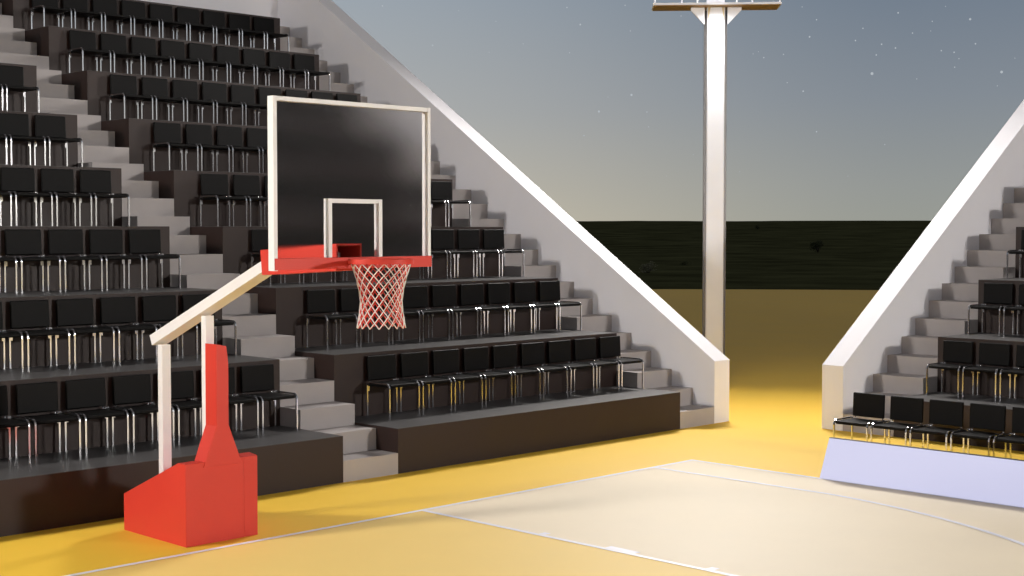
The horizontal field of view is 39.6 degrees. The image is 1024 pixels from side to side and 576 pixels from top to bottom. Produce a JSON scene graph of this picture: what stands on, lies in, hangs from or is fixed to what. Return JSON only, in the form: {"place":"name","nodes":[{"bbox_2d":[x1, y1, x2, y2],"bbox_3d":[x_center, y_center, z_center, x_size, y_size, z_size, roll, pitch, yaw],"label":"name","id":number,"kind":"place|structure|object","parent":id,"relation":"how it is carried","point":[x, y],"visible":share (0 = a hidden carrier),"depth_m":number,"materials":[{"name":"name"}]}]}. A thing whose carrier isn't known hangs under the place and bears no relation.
{"place":"outdoors","nodes":[
{"label":"outdoors","id":0,"kind":"place"},
{"bbox_2d":[0,289,1023,575],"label":"floor","id":1,"kind":"structure","parent":0,"point":[780,345],"depth_m":21.37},
{"bbox_2d":[124,95,431,547],"bbox_3d":[-2.521,0.473,14.757,1.930,4.600,4.301,-2,3,-45],"label":"basketball hoop","id":2,"kind":"object","parent":1,"relation":"on","point":[349,186],"visible":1,"depth_m":14.03,"materials":[{"name":"black glass"}]},
{"bbox_2d":[0,0,728,536],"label":"grandstand","id":3,"kind":"object","parent":1,"relation":"on","point":[338,436],"visible":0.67,"depth_m":23.09,"materials":[{"name":"concrete"}]},
{"bbox_2d":[0,191,11,225],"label":"chair","id":4,"kind":"object","parent":3,"relation":"on","point":[5,193],"visible":0.96,"depth_m":20.93,"materials":[{"name":"silver metal"}]},
{"bbox_2d":[0,256,16,293],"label":"chair","id":5,"kind":"object","parent":3,"relation":"on","point":[6,258],"visible":1,"depth_m":19.52,"materials":[{"name":"silver metal"}]},
{"bbox_2d":[0,301,23,371],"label":"chair","id":6,"kind":"object","parent":3,"relation":"on","point":[4,334],"visible":1,"depth_m":18.14,"materials":[{"name":"black metal"}]},
{"bbox_2d":[0,385,30,463],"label":"chair","id":7,"kind":"object","parent":3,"relation":"on","point":[8,422],"visible":1,"depth_m":16.98,"materials":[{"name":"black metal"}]},
{"bbox_2d":[0,65,39,112],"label":"chair","id":8,"kind":"object","parent":3,"relation":"on","point":[11,78],"visible":0.95,"depth_m":24.30,"materials":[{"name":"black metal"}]},
{"bbox_2d":[0,113,45,165],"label":"chair","id":9,"kind":"object","parent":3,"relation":"on","point":[14,127],"visible":0.95,"depth_m":22.88,"materials":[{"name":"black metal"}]},
{"bbox_2d":[0,167,52,225],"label":"chair","id":10,"kind":"object","parent":3,"relation":"on","point":[13,180],"visible":0.81,"depth_m":21.45,"materials":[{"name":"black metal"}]},
{"bbox_2d":[3,229,60,293],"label":"chair","id":11,"kind":"object","parent":3,"relation":"on","point":[22,241],"visible":0.88,"depth_m":20.05,"materials":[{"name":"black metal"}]},
{"bbox_2d":[8,300,69,371],"bbox_3d":[-6.176,0.615,18.564,0.587,0.890,0.552,-2,3,-45],"label":"chair","id":12,"kind":"object","parent":3,"relation":"on","point":[29,314],"visible":0.89,"depth_m":18.64,"materials":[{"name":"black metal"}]},
{"bbox_2d":[14,381,80,462],"bbox_3d":[-5.611,1.607,17.161,0.587,0.890,0.552,-2,3,-45],"label":"chair","id":13,"kind":"object","parent":3,"relation":"on","point":[36,397],"visible":0.97,"depth_m":17.23,"materials":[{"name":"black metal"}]},
{"bbox_2d":[30,0,71,28],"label":"chair","id":14,"kind":"object","parent":3,"relation":"on","point":[47,6],"visible":0.96,"depth_m":27.61,"materials":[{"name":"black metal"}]},
{"bbox_2d":[33,115,82,166],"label":"chair","id":15,"kind":"object","parent":3,"relation":"on","point":[51,129],"visible":0.85,"depth_m":23.31,"materials":[{"name":"black metal"}]},
{"bbox_2d":[40,169,91,225],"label":"chair","id":16,"kind":"object","parent":3,"relation":"on","point":[53,181],"visible":0.82,"depth_m":21.91,"materials":[{"name":"black metal"}]},
{"bbox_2d":[47,229,102,291],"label":"chair","id":17,"kind":"object","parent":3,"relation":"on","point":[65,241],"visible":0.92,"depth_m":20.50,"materials":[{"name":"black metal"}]},
{"bbox_2d":[61,0,101,30],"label":"chair","id":18,"kind":"object","parent":3,"relation":"on","point":[79,7],"visible":0.82,"depth_m":28.09,"materials":[{"name":"black metal"}]},
{"bbox_2d":[55,298,114,367],"bbox_3d":[-5.721,0.597,19.020,0.587,0.890,0.552,-2,3,-45],"label":"chair","id":19,"kind":"object","parent":3,"relation":"on","point":[72,312],"visible":0.88,"depth_m":19.09,"materials":[{"name":"black metal"}]},
{"bbox_2d":[68,30,110,72],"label":"chair","id":20,"kind":"object","parent":3,"relation":"on","point":[82,42],"visible":0.96,"depth_m":26.70,"materials":[{"name":"black metal"}]},
{"bbox_2d":[64,377,128,456],"bbox_3d":[-5.155,1.589,17.617,0.587,0.890,0.552,-2,3,-45],"label":"chair","id":21,"kind":"object","parent":3,"relation":"on","point":[85,393],"visible":0.92,"depth_m":17.67,"materials":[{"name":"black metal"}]},
{"bbox_2d":[78,170,129,225],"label":"chair","id":22,"kind":"object","parent":3,"relation":"on","point":[92,182],"visible":0.91,"depth_m":22.35,"materials":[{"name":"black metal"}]},
{"bbox_2d":[91,0,131,34],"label":"chair","id":23,"kind":"object","parent":3,"relation":"on","point":[107,9],"visible":0.74,"depth_m":28.55,"materials":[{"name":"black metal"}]},
{"bbox_2d":[88,229,142,290],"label":"chair","id":24,"kind":"object","parent":3,"relation":"on","point":[105,241],"visible":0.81,"depth_m":20.96,"materials":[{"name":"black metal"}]},
{"bbox_2d":[100,33,141,74],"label":"chair","id":25,"kind":"object","parent":3,"relation":"on","point":[115,45],"visible":0.81,"depth_m":27.17,"materials":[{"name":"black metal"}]},
{"bbox_2d":[99,296,157,364],"bbox_3d":[-5.265,0.578,19.475,0.587,0.890,0.552,-2,3,-45],"label":"chair","id":26,"kind":"object","parent":3,"relation":"on","point":[117,310],"visible":0.88,"depth_m":19.56,"materials":[{"name":"black metal"}]},
{"bbox_2d":[109,74,152,119],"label":"chair","id":27,"kind":"object","parent":3,"relation":"on","point":[123,87],"visible":0.95,"depth_m":25.76,"materials":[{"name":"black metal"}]},
{"bbox_2d":[120,0,159,37],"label":"chair","id":28,"kind":"object","parent":3,"relation":"on","point":[134,10],"visible":0.87,"depth_m":29.02,"materials":[{"name":"black metal"}]},
{"bbox_2d":[111,374,174,450],"bbox_3d":[-4.699,1.570,18.072,0.587,0.890,0.552,-2,3,-45],"label":"chair","id":29,"kind":"object","parent":3,"relation":"on","point":[128,389],"visible":0.84,"depth_m":18.15,"materials":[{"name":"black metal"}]},
{"bbox_2d":[130,37,170,76],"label":"chair","id":30,"kind":"object","parent":3,"relation":"on","point":[145,48],"visible":0.81,"depth_m":27.62,"materials":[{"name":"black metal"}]},
{"bbox_2d":[127,229,180,289],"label":"chair","id":31,"kind":"object","parent":3,"relation":"on","point":[144,240],"visible":0.88,"depth_m":21.40,"materials":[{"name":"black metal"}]},
{"bbox_2d":[141,77,183,120],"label":"chair","id":32,"kind":"object","parent":3,"relation":"on","point":[156,89],"visible":0.86,"depth_m":26.24,"materials":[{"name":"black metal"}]},
{"bbox_2d":[149,4,186,39],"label":"chair","id":33,"kind":"object","parent":3,"relation":"on","point":[163,14],"visible":0.81,"depth_m":29.50,"materials":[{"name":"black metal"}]},
{"bbox_2d":[141,295,197,358],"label":"chair","id":34,"kind":"object","parent":3,"relation":"on","point":[159,308],"visible":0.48,"depth_m":20.03,"materials":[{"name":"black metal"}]},
{"bbox_2d":[152,122,198,170],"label":"chair","id":35,"kind":"object","parent":3,"relation":"on","point":[167,135],"visible":0.99,"depth_m":24.83,"materials":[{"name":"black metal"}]},
{"bbox_2d":[156,370,201,444],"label":"chair","id":36,"kind":"object","parent":3,"relation":"on","point":[182,384],"visible":0.57,"depth_m":18.68,"materials":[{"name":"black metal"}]},
{"bbox_2d":[159,40,199,79],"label":"chair","id":37,"kind":"object","parent":3,"relation":"on","point":[174,51],"visible":0.84,"depth_m":28.09,"materials":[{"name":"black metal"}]},
{"bbox_2d":[171,80,213,122],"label":"chair","id":38,"kind":"object","parent":3,"relation":"on","point":[187,91],"visible":0.8,"depth_m":26.69,"materials":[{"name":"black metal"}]},
{"bbox_2d":[176,7,213,42],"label":"chair","id":39,"kind":"object","parent":3,"relation":"on","point":[189,17],"visible":0.82,"depth_m":29.93,"materials":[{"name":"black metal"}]},
{"bbox_2d":[185,124,229,171],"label":"chair","id":40,"kind":"object","parent":3,"relation":"on","point":[200,136],"visible":0.87,"depth_m":25.31,"materials":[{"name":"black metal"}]},
{"bbox_2d":[188,43,227,81],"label":"chair","id":41,"kind":"object","parent":3,"relation":"on","point":[202,53],"visible":0.77,"depth_m":28.54,"materials":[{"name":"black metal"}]},
{"bbox_2d":[181,294,236,358],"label":"chair","id":42,"kind":"object","parent":3,"relation":"on","point":[189,301],"visible":0.52,"depth_m":20.41,"materials":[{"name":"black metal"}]},
{"bbox_2d":[202,10,239,45],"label":"chair","id":43,"kind":"object","parent":3,"relation":"on","point":[216,20],"visible":0.76,"depth_m":30.38,"materials":[{"name":"black metal"}]},
{"bbox_2d":[201,82,242,124],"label":"chair","id":44,"kind":"object","parent":3,"relation":"on","point":[216,93],"visible":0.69,"depth_m":27.14,"materials":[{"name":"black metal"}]},
{"bbox_2d":[199,174,246,225],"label":"chair","id":45,"kind":"object","parent":3,"relation":"on","point":[213,186],"visible":0.98,"depth_m":23.89,"materials":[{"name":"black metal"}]},
{"bbox_2d":[199,367,258,435],"bbox_3d":[-3.787,1.532,18.983,0.587,0.890,0.552,-2,3,-45],"label":"chair","id":46,"kind":"object","parent":3,"relation":"on","point":[236,399],"visible":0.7,"depth_m":19.00,"materials":[{"name":"black metal"}]},
{"bbox_2d":[215,46,254,83],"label":"chair","id":47,"kind":"object","parent":3,"relation":"on","point":[229,56],"visible":0.77,"depth_m":28.98,"materials":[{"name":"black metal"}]},
{"bbox_2d":[216,126,259,172],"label":"chair","id":48,"kind":"object","parent":3,"relation":"on","point":[231,137],"visible":0.88,"depth_m":25.75,"materials":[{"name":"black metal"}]},
{"bbox_2d":[228,14,264,48],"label":"chair","id":49,"kind":"object","parent":3,"relation":"on","point":[241,23],"visible":0.76,"depth_m":30.84,"materials":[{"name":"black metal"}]},
{"bbox_2d":[230,85,266,125],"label":"chair","id":50,"kind":"object","parent":3,"relation":"on","point":[244,95],"visible":0.7,"depth_m":27.62,"materials":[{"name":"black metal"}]},
{"bbox_2d":[232,175,267,225],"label":"chair","id":51,"kind":"object","parent":3,"relation":"on","point":[247,186],"visible":0.73,"depth_m":24.39,"materials":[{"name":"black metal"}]},
{"bbox_2d":[246,128,267,172],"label":"chair","id":52,"kind":"object","parent":3,"relation":"on","point":[257,137],"visible":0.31,"depth_m":26.20,"materials":[{"name":"black metal"}]},
{"bbox_2d":[242,48,280,86],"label":"chair","id":53,"kind":"object","parent":3,"relation":"on","point":[256,58],"visible":0.79,"depth_m":29.44,"materials":[{"name":"black metal"}]},
{"bbox_2d":[263,176,267,225],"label":"chair","id":54,"kind":"object","parent":3,"relation":"on","point":[265,186],"visible":0.24,"depth_m":24.72,"materials":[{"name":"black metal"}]},
{"bbox_2d":[240,364,297,434],"bbox_3d":[-3.331,1.514,19.439,0.587,0.890,0.552,-2,3,-45],"label":"chair","id":55,"kind":"object","parent":3,"relation":"on","point":[254,378],"visible":0.92,"depth_m":19.50,"materials":[{"name":"black metal"}]},
{"bbox_2d":[258,87,280,125],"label":"chair","id":56,"kind":"object","parent":3,"relation":"on","point":[264,93],"visible":0.26,"depth_m":28.05,"materials":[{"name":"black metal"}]},
{"bbox_2d":[253,17,288,50],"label":"chair","id":57,"kind":"object","parent":3,"relation":"on","point":[266,25],"visible":0.81,"depth_m":31.30,"materials":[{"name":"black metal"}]},
{"bbox_2d":[250,229,299,284],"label":"chair","id":58,"kind":"object","parent":3,"relation":"on","point":[259,238],"visible":0.32,"depth_m":22.92,"materials":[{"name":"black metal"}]},
{"bbox_2d":[268,51,305,88],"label":"chair","id":59,"kind":"object","parent":3,"relation":"on","point":[280,60],"visible":0.77,"depth_m":29.90,"materials":[{"name":"black metal"}]},
{"bbox_2d":[285,89,306,97],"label":"chair","id":60,"kind":"object","parent":3,"relation":"on","point":[295,93],"visible":0.16,"depth_m":28.58,"materials":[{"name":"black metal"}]},
{"bbox_2d":[293,54,329,90],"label":"chair","id":61,"kind":"object","parent":3,"relation":"on","point":[306,63],"visible":0.79,"depth_m":30.36,"materials":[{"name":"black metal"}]},
{"bbox_2d":[311,91,332,99],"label":"chair","id":62,"kind":"object","parent":3,"relation":"on","point":[322,95],"visible":0.14,"depth_m":29.05,"materials":[{"name":"black metal"}]},
{"bbox_2d":[306,289,356,348],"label":"chair","id":63,"kind":"object","parent":3,"relation":"on","point":[321,301],"visible":1,"depth_m":22.00,"materials":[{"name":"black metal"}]},
{"bbox_2d":[336,94,356,101],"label":"chair","id":64,"kind":"object","parent":3,"relation":"on","point":[346,97],"visible":0.13,"depth_m":29.50,"materials":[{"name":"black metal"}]},
{"bbox_2d":[339,288,388,346],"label":"chair","id":65,"kind":"object","parent":3,"relation":"on","point":[349,299],"visible":0.58,"depth_m":22.44,"materials":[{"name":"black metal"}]},
{"bbox_2d":[366,354,419,418],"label":"chair","id":66,"kind":"object","parent":3,"relation":"on","point":[381,367],"visible":1,"depth_m":21.05,"materials":[{"name":"black plastic"}]},
{"bbox_2d":[371,287,419,344],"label":"chair","id":67,"kind":"object","parent":3,"relation":"on","point":[409,312],"visible":0.44,"depth_m":22.88,"materials":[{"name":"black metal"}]},
{"bbox_2d":[399,351,451,414],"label":"chair","id":68,"kind":"object","parent":3,"relation":"on","point":[414,364],"visible":0.95,"depth_m":21.52,"materials":[{"name":"black metal"}]},
{"bbox_2d":[401,286,449,341],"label":"chair","id":69,"kind":"object","parent":3,"relation":"on","point":[415,296],"visible":0.8,"depth_m":23.40,"materials":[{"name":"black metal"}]},
{"bbox_2d":[403,250,447,279],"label":"chair","id":70,"kind":"object","parent":3,"relation":"on","point":[439,252],"visible":0.18,"depth_m":25.18,"materials":[{"name":"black metal"}]},
{"bbox_2d":[431,181,470,226],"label":"chair","id":71,"kind":"object","parent":3,"relation":"on","point":[441,190],"visible":0.86,"depth_m":27.54,"materials":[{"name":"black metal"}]},
{"bbox_2d":[430,229,473,278],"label":"chair","id":72,"kind":"object","parent":3,"relation":"on","point":[442,238],"visible":0.91,"depth_m":25.71,"materials":[{"name":"black metal"}]},
{"bbox_2d":[431,285,477,339],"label":"chair","id":73,"kind":"object","parent":3,"relation":"on","point":[443,295],"visible":0.97,"depth_m":23.82,"materials":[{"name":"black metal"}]},
{"bbox_2d":[431,349,482,410],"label":"chair","id":74,"kind":"object","parent":3,"relation":"on","point":[445,361],"visible":0.96,"depth_m":21.98,"materials":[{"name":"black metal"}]},
{"bbox_2d":[457,229,499,277],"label":"chair","id":75,"kind":"object","parent":3,"relation":"on","point":[467,238],"visible":0.85,"depth_m":26.16,"materials":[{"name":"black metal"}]},
{"bbox_2d":[459,284,505,337],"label":"chair","id":76,"kind":"object","parent":3,"relation":"on","point":[471,294],"visible":0.94,"depth_m":24.29,"materials":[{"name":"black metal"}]},
{"bbox_2d":[462,346,511,407],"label":"chair","id":77,"kind":"object","parent":3,"relation":"on","point":[475,358],"visible":0.97,"depth_m":22.43,"materials":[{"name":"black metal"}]},
{"bbox_2d":[482,229,523,277],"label":"chair","id":78,"kind":"object","parent":3,"relation":"on","point":[493,238],"visible":0.97,"depth_m":26.60,"materials":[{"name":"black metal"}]},
{"bbox_2d":[486,283,531,335],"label":"chair","id":79,"kind":"object","parent":3,"relation":"on","point":[498,293],"visible":0.96,"depth_m":24.74,"materials":[{"name":"black metal"}]},
{"bbox_2d":[491,344,540,403],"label":"chair","id":80,"kind":"object","parent":3,"relation":"on","point":[503,356],"visible":0.96,"depth_m":22.89,"materials":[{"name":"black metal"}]},
{"bbox_2d":[513,282,556,333],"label":"chair","id":81,"kind":"object","parent":3,"relation":"on","point":[524,291],"visible":0.88,"depth_m":25.20,"materials":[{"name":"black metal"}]},
{"bbox_2d":[520,342,567,400],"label":"chair","id":82,"kind":"object","parent":3,"relation":"on","point":[532,353],"visible":0.96,"depth_m":23.34,"materials":[{"name":"black metal"}]},
{"bbox_2d":[538,281,581,331],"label":"chair","id":83,"kind":"object","parent":3,"relation":"on","point":[549,290],"visible":0.96,"depth_m":25.65,"materials":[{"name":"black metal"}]},
{"bbox_2d":[547,340,593,396],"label":"chair","id":84,"kind":"object","parent":3,"relation":"on","point":[559,351],"visible":0.94,"depth_m":23.79,"materials":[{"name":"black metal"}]},
{"bbox_2d":[573,338,618,393],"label":"chair","id":85,"kind":"object","parent":3,"relation":"on","point":[585,349],"visible":0.94,"depth_m":24.25,"materials":[{"name":"black metal"}]},
{"bbox_2d":[598,336,643,390],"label":"chair","id":86,"kind":"object","parent":3,"relation":"on","point":[609,346],"visible":0.95,"depth_m":24.70,"materials":[{"name":"black metal"}]},
{"bbox_2d":[75,511,727,575],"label":"key","id":87,"kind":"object","parent":1,"relation":"on","point":[421,543],"visible":1,"depth_m":14.69,"materials":[{"name":"paint"}]},
{"bbox_2d":[652,0,781,354],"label":"floodlight mast","id":88,"kind":"object","parent":1,"relation":"on","point":[714,17],"visible":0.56,"depth_m":30.80,"materials":[{"name":"metal"}]},
{"bbox_2d":[429,461,1023,575],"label":"court","id":89,"kind":"object","parent":1,"relation":"on","point":[736,527],"visible":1,"depth_m":16.39,"materials":[{"name":"paint"}]},
{"bbox_2d":[64,459,1023,575],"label":"court lines","id":90,"kind":"object","parent":89,"relation":"on","point":[629,552],"visible":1,"depth_m":16.37,"materials":[{"name":"paint"}]},
{"bbox_2d":[833,392,885,443],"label":"chair","id":91,"kind":"object","parent":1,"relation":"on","point":[868,405],"visible":0.88,"depth_m":21.51,"materials":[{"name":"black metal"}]},
{"bbox_2d":[870,396,924,447],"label":"chair","id":92,"kind":"object","parent":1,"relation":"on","point":[910,409],"visible":0.84,"depth_m":21.06,"materials":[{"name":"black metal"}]},
{"bbox_2d":[820,437,1023,506],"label":"advertising board","id":93,"kind":"object","parent":1,"relation":"on","point":[990,479],"visible":1,"depth_m":18.30,"materials":[{"name":"grey plastic"}]},
{"bbox_2d":[822,100,1023,451],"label":"grandstand","id":94,"kind":"object","parent":1,"relation":"on","point":[912,317],"visible":0.85,"depth_m":25.13,"materials":[{"name":"concrete"}]},
{"bbox_2d":[926,340,973,397],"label":"chair","id":95,"kind":"object","parent":94,"relation":"on","point":[958,351],"visible":0.9,"depth_m":23.73,"materials":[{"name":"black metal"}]},
{"bbox_2d":[962,342,1010,400],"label":"chair","id":96,"kind":"object","parent":94,"relation":"on","point":[994,354],"visible":0.94,"depth_m":23.27,"materials":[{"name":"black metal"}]},
{"bbox_2d":[968,283,1013,335],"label":"chair","id":97,"kind":"object","parent":94,"relation":"on","point":[998,293],"visible":0.89,"depth_m":24.70,"materials":[{"name":"black metal"}]},
{"bbox_2d":[999,345,1023,401],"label":"chair","id":98,"kind":"object","parent":94,"relation":"on","point":[1019,359],"visible":1,"depth_m":23.00,"materials":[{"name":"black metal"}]},
{"bbox_2d":[1003,284,1023,335],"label":"chair","id":99,"kind":"object","parent":94,"relation":"on","point":[1018,308],"visible":1,"depth_m":24.44,"materials":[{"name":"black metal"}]},
{"bbox_2d":[1006,229,1023,278],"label":"chair","id":100,"kind":"object","parent":94,"relation":"on","point":[1020,252],"visible":0.99,"depth_m":25.89,"materials":[{"name":"black metal"}]},
{"bbox_2d":[909,399,964,452],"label":"chair","id":101,"kind":"object","parent":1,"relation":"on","point":[946,413],"visible":0.86,"depth_m":20.61,"materials":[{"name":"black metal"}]},
{"bbox_2d":[950,403,1006,457],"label":"chair","id":102,"kind":"object","parent":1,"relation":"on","point":[987,417],"visible":0.86,"depth_m":20.17,"materials":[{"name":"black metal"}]},
{"bbox_2d":[993,407,1023,458],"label":"chair","id":103,"kind":"object","parent":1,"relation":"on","point":[1017,420],"visible":0.95,"depth_m":19.87,"materials":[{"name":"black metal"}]},
{"bbox_2d":[332,0,1023,220],"label":"sky","id":104,"kind":"structure","parent":0,"point":[535,101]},
{"bbox_2d":[576,221,930,289],"bbox_3d":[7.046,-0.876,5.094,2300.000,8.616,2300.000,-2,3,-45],"label":"grassland","id":105,"kind":"structure","parent":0,"point":[850,255],"depth_m":195.64,"materials":[{"name":"green plant"}]},
{"bbox_2d":[639,261,657,272],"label":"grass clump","id":106,"kind":"object","parent":105,"relation":"on","point":[648,267],"visible":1,"depth_m":115.01,"materials":[{"name":"green plant"}]},
{"bbox_2d":[809,240,823,251],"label":"shrub","id":107,"kind":"object","parent":105,"relation":"on","point":[816,246],"visible":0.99,"depth_m":189.95,"materials":[{"name":"green plant"}]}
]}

